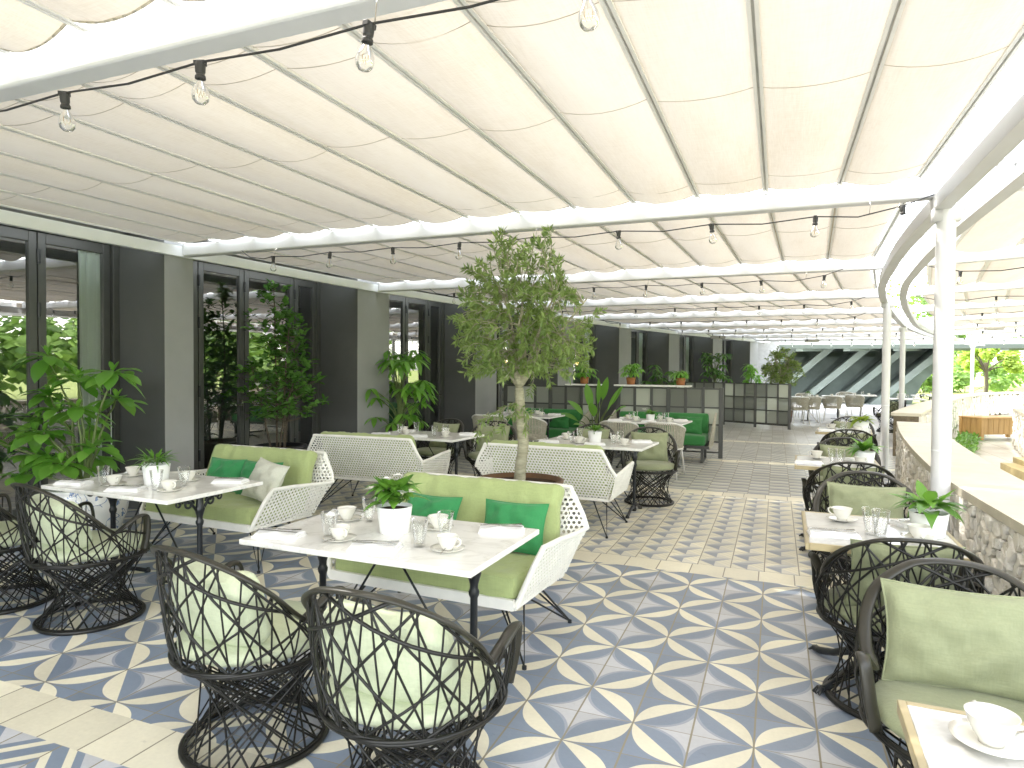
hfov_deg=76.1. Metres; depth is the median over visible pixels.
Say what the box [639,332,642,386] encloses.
curtain
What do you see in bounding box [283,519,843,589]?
floor band cream tiles
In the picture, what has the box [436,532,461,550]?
coffee cup
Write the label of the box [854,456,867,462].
coffee cup
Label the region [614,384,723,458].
partition
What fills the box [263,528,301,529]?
fork
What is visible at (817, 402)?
rope chair
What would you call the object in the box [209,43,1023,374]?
sky
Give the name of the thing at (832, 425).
coffee cup
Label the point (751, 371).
schefflera plant
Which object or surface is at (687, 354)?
curtain
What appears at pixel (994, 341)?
string light
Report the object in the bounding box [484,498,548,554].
pillow
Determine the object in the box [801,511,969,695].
pedestal table
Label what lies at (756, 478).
terrace floor stripe tiles
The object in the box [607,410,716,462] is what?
bench sofa
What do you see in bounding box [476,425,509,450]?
cushion
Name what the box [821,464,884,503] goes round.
cushion
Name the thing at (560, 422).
pillow
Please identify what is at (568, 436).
tumbler
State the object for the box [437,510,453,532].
tumbler
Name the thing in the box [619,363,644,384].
terracotta plant
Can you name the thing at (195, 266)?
door
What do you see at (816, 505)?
wicker armchair
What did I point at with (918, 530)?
coffee cup
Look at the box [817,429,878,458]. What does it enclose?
wicker armchair
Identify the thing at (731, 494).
floor band cream tiles
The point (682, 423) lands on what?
marble table
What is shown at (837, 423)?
cushion
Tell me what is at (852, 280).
awning
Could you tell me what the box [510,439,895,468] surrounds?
terrace floor zigzag tiles
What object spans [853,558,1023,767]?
wicker armchair
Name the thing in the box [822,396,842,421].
rope chair
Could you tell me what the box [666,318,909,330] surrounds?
awning
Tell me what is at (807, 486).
wicker armchair
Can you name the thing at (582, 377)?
terracotta plant
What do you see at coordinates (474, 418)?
rope chair
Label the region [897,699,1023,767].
pedestal table
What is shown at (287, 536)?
napkin
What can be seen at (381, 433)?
napkin
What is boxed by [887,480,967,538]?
potted plant
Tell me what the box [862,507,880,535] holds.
tumbler
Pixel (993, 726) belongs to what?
coffee cup
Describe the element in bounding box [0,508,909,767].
terrace floor petal tiles
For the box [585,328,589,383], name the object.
curtain
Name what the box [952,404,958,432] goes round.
wall climber
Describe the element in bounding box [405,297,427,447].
door
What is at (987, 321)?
awning
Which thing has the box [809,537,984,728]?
wicker armchair
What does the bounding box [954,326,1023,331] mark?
awning
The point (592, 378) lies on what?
door
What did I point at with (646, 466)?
wicker armchair
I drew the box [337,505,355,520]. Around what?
coffee cup
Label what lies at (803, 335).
string light
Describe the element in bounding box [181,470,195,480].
coffee cup
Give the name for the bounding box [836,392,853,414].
rope chair
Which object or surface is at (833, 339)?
string light
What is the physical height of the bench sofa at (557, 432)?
0.813 m
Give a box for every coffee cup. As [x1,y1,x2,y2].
[105,474,121,484]
[125,466,140,475]
[160,479,176,490]
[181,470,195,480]
[329,523,350,540]
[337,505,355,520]
[402,429,410,434]
[427,513,448,528]
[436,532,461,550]
[441,431,449,435]
[562,433,570,437]
[575,436,585,441]
[620,438,628,444]
[808,450,822,457]
[826,424,835,427]
[827,506,852,520]
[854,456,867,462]
[907,523,937,538]
[963,700,1021,748]
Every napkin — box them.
[53,479,93,485]
[103,486,147,491]
[211,478,248,483]
[251,529,306,540]
[326,509,371,518]
[346,541,403,553]
[371,432,389,434]
[410,434,427,436]
[459,432,475,434]
[478,525,524,534]
[539,439,558,442]
[584,442,604,445]
[631,439,652,442]
[795,460,822,464]
[806,527,861,539]
[816,429,834,430]
[844,457,874,460]
[889,519,909,528]
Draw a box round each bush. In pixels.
[918,365,974,392]
[920,351,1023,391]
[988,356,1023,391]
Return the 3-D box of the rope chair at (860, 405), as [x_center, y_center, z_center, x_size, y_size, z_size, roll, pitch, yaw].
[10.980,0.747,20.999,0.592,0.814,0.571,1,2,33]
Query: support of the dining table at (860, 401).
on the terrace floor pale paving at (866, 409)
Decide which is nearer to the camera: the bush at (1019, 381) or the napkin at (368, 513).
the napkin at (368, 513)
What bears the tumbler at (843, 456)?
on the pedestal table at (825, 461)
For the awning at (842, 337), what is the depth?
25.16 m
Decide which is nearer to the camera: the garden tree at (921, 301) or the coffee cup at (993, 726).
the coffee cup at (993, 726)
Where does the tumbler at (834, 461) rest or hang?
on the pedestal table at (825, 461)
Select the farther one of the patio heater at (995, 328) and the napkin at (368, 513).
the patio heater at (995, 328)
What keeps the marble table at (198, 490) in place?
on the terrace floor petal tiles at (634, 667)
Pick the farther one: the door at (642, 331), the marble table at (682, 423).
the door at (642, 331)
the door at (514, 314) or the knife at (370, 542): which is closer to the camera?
the knife at (370, 542)
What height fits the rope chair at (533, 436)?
0.814 m
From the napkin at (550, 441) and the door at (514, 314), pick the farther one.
the door at (514, 314)
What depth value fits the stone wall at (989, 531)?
4.17 m
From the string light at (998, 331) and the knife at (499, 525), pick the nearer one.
the knife at (499, 525)
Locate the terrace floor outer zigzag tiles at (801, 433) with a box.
[723,422,892,447]
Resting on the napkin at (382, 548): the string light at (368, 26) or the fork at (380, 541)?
the fork at (380, 541)
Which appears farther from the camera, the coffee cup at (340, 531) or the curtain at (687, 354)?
the curtain at (687, 354)
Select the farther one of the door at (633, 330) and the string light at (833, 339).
the string light at (833, 339)
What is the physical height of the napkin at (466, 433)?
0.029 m
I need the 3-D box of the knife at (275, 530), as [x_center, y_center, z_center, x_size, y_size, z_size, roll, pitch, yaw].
[-1.106,0.692,3.091,0.210,0.005,0.012,1,1,14]
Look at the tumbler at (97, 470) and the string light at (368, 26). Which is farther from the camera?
the tumbler at (97, 470)
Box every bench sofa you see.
[490,407,589,440]
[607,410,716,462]
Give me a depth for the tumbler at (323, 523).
3.04 m
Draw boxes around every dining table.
[791,396,824,420]
[821,395,850,418]
[848,394,876,416]
[890,398,927,406]
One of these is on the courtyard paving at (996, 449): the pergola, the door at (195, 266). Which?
the pergola
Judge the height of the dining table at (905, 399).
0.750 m
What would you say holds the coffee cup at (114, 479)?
on the saucer at (119, 483)
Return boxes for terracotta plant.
[571,364,597,383]
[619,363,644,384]
[669,369,689,384]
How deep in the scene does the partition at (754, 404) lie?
18.02 m
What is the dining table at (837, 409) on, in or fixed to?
on the terrace floor pale paving at (866, 409)
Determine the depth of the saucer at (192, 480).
4.58 m
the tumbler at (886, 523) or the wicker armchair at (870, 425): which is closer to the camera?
the tumbler at (886, 523)
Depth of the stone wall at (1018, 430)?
12.87 m
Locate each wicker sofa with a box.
[139,444,333,573]
[307,431,450,506]
[327,471,588,669]
[475,440,633,538]
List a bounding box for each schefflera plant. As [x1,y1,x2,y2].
[364,350,439,431]
[637,365,679,387]
[698,352,733,382]
[740,364,765,382]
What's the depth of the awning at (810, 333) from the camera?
22.42 m
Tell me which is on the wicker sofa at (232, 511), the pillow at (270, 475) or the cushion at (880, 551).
the pillow at (270, 475)
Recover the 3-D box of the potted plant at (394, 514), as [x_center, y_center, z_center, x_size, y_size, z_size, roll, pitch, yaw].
[-0.570,0.577,3.197,0.274,0.294,0.330,1,1,22]
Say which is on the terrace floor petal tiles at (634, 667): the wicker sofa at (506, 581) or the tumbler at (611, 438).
the wicker sofa at (506, 581)
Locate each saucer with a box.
[101,481,126,486]
[121,472,142,476]
[155,487,181,491]
[176,477,200,481]
[323,533,356,542]
[332,514,361,521]
[423,523,453,530]
[430,543,464,552]
[808,455,825,458]
[826,514,857,521]
[900,532,937,539]
[948,718,1023,758]
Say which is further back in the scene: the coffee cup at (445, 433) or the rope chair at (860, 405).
the rope chair at (860, 405)
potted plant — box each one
[0,345,147,530]
[124,447,179,485]
[364,473,429,535]
[584,424,604,441]
[644,405,656,419]
[840,436,887,463]
[848,413,874,431]
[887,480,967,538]
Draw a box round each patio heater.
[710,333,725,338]
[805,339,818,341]
[984,326,1004,329]
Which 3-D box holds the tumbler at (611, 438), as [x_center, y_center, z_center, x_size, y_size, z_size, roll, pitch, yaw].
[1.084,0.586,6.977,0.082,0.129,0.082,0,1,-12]
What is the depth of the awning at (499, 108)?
3.40 m
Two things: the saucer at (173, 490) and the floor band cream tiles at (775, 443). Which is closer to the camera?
the saucer at (173, 490)
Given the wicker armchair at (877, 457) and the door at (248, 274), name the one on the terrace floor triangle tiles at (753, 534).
the wicker armchair at (877, 457)
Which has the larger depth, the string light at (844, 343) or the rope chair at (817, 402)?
the string light at (844, 343)
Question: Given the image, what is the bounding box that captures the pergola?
[0,0,1023,532]
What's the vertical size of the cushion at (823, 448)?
0.327 m
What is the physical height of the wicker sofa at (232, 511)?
0.854 m
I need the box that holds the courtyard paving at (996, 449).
[952,414,1022,467]
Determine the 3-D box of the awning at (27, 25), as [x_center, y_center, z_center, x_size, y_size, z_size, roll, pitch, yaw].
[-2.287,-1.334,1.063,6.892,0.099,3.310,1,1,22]
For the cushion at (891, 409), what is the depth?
16.68 m
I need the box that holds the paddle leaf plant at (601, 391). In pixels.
[559,377,632,428]
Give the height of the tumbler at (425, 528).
0.129 m
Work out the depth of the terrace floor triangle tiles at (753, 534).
6.40 m
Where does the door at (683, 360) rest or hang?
in the restaurant building
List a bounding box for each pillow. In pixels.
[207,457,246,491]
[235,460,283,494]
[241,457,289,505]
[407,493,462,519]
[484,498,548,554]
[549,412,570,428]
[678,416,702,433]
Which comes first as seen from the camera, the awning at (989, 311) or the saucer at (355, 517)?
the saucer at (355, 517)
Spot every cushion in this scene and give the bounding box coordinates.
[26,494,92,549]
[169,558,270,646]
[322,599,457,703]
[429,422,459,448]
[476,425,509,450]
[577,427,609,451]
[630,431,667,461]
[820,444,869,475]
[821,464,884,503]
[827,482,905,518]
[829,432,868,446]
[834,421,852,428]
[844,538,965,607]
[880,577,1023,701]
[889,401,898,413]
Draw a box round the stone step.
[1000,457,1023,480]
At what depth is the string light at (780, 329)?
17.09 m
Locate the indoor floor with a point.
(10, 466)
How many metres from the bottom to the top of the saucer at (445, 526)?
0.019 m
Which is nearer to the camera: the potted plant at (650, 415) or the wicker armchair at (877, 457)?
the wicker armchair at (877, 457)
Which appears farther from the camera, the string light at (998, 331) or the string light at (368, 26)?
the string light at (998, 331)
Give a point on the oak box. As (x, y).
(982, 425)
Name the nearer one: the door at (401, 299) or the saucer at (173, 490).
the saucer at (173, 490)
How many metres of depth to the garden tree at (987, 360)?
68.91 m
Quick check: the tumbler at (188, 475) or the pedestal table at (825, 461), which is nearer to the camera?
the tumbler at (188, 475)
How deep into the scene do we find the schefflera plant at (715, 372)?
22.23 m
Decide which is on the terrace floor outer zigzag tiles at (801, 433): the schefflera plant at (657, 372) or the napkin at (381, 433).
the schefflera plant at (657, 372)
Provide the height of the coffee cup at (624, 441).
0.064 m
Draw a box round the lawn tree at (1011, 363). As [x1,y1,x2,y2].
[956,348,1023,392]
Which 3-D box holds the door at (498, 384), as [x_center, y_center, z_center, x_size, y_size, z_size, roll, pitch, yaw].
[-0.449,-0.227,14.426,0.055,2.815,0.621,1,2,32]
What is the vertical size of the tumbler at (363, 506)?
0.129 m
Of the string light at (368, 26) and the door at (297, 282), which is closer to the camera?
the string light at (368, 26)
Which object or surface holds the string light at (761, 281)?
hanging from the pergola
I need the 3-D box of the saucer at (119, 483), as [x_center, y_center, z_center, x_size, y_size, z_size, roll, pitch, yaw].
[-2.661,0.673,4.378,0.154,0.019,0.154,1,1,14]
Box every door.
[0,225,38,520]
[36,232,110,493]
[193,261,197,474]
[197,261,243,474]
[244,270,293,445]
[294,279,316,465]
[389,294,404,425]
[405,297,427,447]
[427,300,441,445]
[496,321,500,410]
[500,314,515,405]
[583,323,593,383]
[631,329,637,383]
[637,330,646,386]
[680,335,684,370]
[685,335,692,381]
[722,339,724,381]
[724,339,731,382]
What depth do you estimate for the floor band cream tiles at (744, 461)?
11.19 m
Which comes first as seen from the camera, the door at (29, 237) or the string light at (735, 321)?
the door at (29, 237)
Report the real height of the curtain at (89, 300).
2.810 m
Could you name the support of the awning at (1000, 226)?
attached to the pergola
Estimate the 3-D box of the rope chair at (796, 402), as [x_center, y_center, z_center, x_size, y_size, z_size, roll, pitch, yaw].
[8.383,0.771,19.136,0.592,0.814,0.571,1,1,5]
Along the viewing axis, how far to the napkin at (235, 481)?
4.51 m
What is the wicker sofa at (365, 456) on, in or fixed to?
on the terrace floor triangle tiles at (753, 534)
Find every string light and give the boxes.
[0,0,599,131]
[242,194,934,270]
[430,269,842,303]
[557,297,864,317]
[604,313,864,328]
[668,323,893,335]
[706,332,897,340]
[752,337,923,343]
[782,342,928,346]
[916,296,1023,305]
[920,311,1021,320]
[927,321,1020,329]
[929,266,1023,284]
[957,335,1021,341]
[968,329,1023,335]
[973,340,1018,345]
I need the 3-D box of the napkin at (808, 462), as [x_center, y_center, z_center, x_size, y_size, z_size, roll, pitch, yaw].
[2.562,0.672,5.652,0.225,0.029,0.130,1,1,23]
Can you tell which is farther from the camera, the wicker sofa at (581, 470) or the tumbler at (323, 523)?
the wicker sofa at (581, 470)
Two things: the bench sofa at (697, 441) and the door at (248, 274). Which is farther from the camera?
the bench sofa at (697, 441)
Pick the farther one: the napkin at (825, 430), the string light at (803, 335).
the string light at (803, 335)
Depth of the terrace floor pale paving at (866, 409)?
24.02 m
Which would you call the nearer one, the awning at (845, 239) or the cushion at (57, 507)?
the cushion at (57, 507)
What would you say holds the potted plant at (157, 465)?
on the marble table at (198, 490)
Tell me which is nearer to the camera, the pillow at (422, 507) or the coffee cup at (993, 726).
the coffee cup at (993, 726)
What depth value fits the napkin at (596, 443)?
6.94 m
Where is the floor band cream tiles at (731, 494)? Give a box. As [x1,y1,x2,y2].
[449,472,803,501]
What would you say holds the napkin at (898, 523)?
on the pedestal table at (816, 519)
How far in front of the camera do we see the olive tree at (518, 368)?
5.10 m
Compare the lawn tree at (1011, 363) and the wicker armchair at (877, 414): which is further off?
the lawn tree at (1011, 363)
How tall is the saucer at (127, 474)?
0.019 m
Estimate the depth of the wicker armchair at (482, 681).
2.05 m
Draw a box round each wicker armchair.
[0,493,58,614]
[10,483,151,635]
[150,544,346,767]
[301,586,522,767]
[415,418,463,473]
[463,420,516,476]
[568,423,614,497]
[620,427,679,506]
[801,461,895,565]
[808,437,885,488]
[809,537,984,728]
[811,471,914,617]
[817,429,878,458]
[826,416,876,443]
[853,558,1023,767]
[873,399,905,432]
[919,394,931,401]
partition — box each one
[504,383,601,441]
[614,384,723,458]
[666,381,790,429]
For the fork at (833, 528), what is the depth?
3.19 m
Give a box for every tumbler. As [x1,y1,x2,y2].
[96,465,109,485]
[149,469,163,490]
[177,466,190,485]
[320,510,337,537]
[361,495,376,521]
[397,424,403,434]
[410,516,428,547]
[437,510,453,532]
[567,431,574,442]
[610,433,617,444]
[827,448,837,462]
[836,449,845,464]
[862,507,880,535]
[871,508,890,537]
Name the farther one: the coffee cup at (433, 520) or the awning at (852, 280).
the awning at (852, 280)
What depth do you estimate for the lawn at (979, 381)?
61.14 m
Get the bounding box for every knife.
[257,529,296,532]
[351,541,395,544]
[480,524,522,526]
[810,528,857,532]
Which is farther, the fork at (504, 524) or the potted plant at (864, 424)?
the potted plant at (864, 424)
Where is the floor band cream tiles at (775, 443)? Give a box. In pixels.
[723,440,892,448]
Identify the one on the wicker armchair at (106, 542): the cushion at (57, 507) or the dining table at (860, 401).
the cushion at (57, 507)
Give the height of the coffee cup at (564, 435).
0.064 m
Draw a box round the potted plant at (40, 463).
[0,345,147,530]
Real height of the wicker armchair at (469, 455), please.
0.858 m
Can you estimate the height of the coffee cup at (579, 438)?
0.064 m
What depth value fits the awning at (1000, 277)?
8.90 m
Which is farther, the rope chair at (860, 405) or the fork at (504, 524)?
the rope chair at (860, 405)
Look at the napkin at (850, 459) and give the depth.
5.85 m
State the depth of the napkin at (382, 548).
2.86 m
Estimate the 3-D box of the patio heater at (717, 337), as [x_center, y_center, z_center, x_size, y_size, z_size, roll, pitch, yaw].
[6.614,-1.547,21.025,0.460,0.185,0.136,1,1,22]
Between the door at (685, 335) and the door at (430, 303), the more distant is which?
the door at (685, 335)
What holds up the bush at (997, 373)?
on the lawn at (979, 381)
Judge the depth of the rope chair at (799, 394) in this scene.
22.16 m
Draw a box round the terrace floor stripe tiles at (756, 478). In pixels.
[423,448,897,498]
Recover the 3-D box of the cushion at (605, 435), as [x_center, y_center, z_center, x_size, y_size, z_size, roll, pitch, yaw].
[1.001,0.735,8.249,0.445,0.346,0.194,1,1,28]
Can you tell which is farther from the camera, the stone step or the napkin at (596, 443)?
the stone step
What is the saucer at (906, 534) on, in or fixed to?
on the pedestal table at (816, 519)
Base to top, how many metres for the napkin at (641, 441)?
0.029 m
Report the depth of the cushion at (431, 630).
2.04 m
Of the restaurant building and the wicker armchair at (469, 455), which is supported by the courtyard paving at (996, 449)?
the restaurant building
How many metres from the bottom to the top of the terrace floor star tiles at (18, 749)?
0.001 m
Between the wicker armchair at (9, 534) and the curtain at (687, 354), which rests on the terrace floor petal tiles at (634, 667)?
the wicker armchair at (9, 534)
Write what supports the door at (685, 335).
in the restaurant building
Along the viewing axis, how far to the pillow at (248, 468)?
5.46 m
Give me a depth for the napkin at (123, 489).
4.19 m
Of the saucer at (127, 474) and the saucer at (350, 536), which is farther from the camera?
the saucer at (127, 474)
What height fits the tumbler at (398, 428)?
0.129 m
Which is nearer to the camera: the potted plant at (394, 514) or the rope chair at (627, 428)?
the potted plant at (394, 514)
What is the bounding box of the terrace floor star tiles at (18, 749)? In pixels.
[0,725,128,767]
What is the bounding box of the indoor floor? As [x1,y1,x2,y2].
[0,420,422,509]
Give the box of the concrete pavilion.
[779,321,1023,403]
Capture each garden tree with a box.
[859,278,970,361]
[920,282,1023,379]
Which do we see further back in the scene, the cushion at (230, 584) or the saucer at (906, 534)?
the saucer at (906, 534)
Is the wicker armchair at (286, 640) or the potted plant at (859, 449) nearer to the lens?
the wicker armchair at (286, 640)
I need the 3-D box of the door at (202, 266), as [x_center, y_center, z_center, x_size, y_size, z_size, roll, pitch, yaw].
[-3.753,-0.115,8.446,0.081,2.815,0.729,1,1,24]
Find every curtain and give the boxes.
[78,250,111,477]
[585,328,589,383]
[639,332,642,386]
[686,337,688,381]
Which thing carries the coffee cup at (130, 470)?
on the saucer at (127, 474)
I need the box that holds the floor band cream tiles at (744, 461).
[607,453,894,470]
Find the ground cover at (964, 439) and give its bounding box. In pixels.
[952,430,987,453]
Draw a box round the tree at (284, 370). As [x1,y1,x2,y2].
[219,279,330,449]
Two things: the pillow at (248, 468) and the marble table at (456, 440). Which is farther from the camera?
the marble table at (456, 440)
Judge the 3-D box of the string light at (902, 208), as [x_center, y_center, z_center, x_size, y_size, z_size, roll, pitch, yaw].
[0.044,-1.207,5.531,6.064,0.256,0.079,1,1,22]
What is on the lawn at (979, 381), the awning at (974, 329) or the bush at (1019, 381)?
the bush at (1019, 381)
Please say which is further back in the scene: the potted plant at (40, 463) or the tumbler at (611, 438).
the tumbler at (611, 438)
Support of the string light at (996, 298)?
hanging from the pergola
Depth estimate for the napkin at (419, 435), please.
7.64 m
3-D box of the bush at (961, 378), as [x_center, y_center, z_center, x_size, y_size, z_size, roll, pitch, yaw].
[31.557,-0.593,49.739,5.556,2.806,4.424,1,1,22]
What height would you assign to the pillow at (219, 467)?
0.283 m
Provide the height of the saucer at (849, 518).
0.019 m
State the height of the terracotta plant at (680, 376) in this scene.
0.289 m
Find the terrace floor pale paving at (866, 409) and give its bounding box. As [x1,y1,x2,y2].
[792,402,909,424]
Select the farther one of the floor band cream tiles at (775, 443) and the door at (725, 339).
the door at (725, 339)
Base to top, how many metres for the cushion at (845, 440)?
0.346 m
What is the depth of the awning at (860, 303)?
13.46 m
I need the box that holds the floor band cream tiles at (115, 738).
[0,680,300,767]
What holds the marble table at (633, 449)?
on the terrace floor triangle tiles at (753, 534)
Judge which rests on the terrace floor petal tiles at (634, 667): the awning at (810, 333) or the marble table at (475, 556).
the marble table at (475, 556)
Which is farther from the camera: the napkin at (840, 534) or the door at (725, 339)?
the door at (725, 339)
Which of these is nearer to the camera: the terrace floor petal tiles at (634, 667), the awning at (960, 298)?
the terrace floor petal tiles at (634, 667)
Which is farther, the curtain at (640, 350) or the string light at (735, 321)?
the curtain at (640, 350)
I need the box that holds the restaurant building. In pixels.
[0,0,780,520]
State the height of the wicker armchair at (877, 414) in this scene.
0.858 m
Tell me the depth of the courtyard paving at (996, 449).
13.35 m
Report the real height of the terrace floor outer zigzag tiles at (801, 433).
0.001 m
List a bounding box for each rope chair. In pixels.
[472,414,506,459]
[511,416,547,441]
[599,420,638,459]
[644,421,685,479]
[791,397,809,424]
[795,393,813,417]
[801,396,821,423]
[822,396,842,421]
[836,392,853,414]
[844,395,864,420]
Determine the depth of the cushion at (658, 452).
7.76 m
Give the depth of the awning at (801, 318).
16.48 m
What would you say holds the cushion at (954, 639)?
on the wicker armchair at (878, 698)
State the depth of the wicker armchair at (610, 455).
8.18 m
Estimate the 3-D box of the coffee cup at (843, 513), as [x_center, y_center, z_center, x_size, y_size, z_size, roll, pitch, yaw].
[1.754,0.692,3.489,0.110,0.064,0.101,1,1,9]
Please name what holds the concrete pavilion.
on the lawn at (979, 381)
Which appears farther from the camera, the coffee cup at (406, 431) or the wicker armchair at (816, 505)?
the coffee cup at (406, 431)
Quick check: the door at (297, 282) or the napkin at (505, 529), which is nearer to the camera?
the napkin at (505, 529)
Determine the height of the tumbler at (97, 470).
0.129 m
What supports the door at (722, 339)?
in the restaurant building
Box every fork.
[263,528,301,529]
[356,540,398,541]
[484,523,521,524]
[812,527,854,529]
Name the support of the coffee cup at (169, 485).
on the saucer at (173, 490)
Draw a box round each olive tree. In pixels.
[448,224,607,483]
[760,345,805,421]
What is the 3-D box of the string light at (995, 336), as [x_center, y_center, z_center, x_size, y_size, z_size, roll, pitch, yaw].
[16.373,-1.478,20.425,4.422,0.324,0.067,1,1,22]
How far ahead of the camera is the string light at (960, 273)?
7.20 m
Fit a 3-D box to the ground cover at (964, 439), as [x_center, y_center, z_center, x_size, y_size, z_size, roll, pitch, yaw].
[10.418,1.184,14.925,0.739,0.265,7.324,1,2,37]
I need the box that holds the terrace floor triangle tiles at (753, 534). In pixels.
[302,468,905,580]
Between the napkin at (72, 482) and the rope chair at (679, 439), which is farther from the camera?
the rope chair at (679, 439)
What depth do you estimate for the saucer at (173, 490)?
4.20 m
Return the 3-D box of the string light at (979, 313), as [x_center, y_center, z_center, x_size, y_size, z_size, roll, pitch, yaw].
[10.196,-1.336,12.259,4.422,0.325,0.072,1,1,22]
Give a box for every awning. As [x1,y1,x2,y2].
[0,0,206,55]
[0,0,1023,243]
[234,202,906,282]
[421,260,877,303]
[539,289,880,315]
[607,307,892,323]
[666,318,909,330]
[719,326,911,334]
[721,334,925,338]
[920,305,1023,316]
[922,289,1023,304]
[926,259,1023,286]
[954,317,1023,325]
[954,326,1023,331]
[956,191,1023,252]
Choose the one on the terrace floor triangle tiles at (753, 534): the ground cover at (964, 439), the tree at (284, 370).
the tree at (284, 370)
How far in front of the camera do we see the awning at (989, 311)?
14.60 m
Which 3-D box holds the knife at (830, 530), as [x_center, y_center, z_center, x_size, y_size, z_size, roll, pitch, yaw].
[1.554,0.706,3.158,0.210,0.005,0.013,1,1,18]
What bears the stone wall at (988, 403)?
on the courtyard paving at (996, 449)
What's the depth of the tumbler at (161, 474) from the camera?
4.24 m
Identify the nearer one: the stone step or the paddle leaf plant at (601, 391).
the stone step
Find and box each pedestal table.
[794,455,884,550]
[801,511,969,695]
[815,427,872,436]
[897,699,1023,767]
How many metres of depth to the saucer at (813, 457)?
5.97 m
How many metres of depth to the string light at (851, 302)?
11.37 m
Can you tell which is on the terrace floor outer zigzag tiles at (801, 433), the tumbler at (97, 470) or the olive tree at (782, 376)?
the olive tree at (782, 376)
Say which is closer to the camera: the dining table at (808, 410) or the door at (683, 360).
the dining table at (808, 410)
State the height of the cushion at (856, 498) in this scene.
0.327 m
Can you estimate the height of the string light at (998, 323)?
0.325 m
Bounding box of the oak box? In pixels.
[959,415,1013,439]
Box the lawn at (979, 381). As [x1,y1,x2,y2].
[792,375,1023,405]
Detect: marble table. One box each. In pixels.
[41,472,262,614]
[239,509,538,734]
[390,431,483,474]
[490,413,564,440]
[537,437,658,518]
[610,418,691,470]
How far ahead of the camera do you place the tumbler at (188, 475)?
4.39 m
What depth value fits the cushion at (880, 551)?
2.86 m
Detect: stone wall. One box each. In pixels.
[891,392,1023,455]
[895,421,1023,596]
[1012,408,1023,456]
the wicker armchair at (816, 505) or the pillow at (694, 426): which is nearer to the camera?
the wicker armchair at (816, 505)
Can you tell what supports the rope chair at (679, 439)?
on the terrace floor stripe tiles at (756, 478)
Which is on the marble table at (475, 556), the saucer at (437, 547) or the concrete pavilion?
the saucer at (437, 547)
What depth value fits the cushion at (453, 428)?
8.91 m
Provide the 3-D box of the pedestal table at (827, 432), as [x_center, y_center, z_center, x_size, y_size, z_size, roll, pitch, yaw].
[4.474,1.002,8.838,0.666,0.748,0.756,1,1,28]
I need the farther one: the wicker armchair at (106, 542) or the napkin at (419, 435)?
the napkin at (419, 435)
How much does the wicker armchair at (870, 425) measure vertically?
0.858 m
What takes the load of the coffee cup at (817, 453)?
on the saucer at (813, 457)
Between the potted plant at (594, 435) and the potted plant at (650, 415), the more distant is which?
the potted plant at (650, 415)
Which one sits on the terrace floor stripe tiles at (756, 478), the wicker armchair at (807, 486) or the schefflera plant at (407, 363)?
the schefflera plant at (407, 363)
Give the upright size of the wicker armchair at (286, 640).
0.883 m
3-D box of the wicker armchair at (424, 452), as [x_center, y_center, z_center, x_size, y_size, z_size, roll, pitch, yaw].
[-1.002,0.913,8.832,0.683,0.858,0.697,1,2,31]
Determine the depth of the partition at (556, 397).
12.69 m
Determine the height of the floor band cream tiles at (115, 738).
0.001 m
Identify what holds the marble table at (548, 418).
on the terrace floor stripe tiles at (756, 478)
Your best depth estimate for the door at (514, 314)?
14.72 m

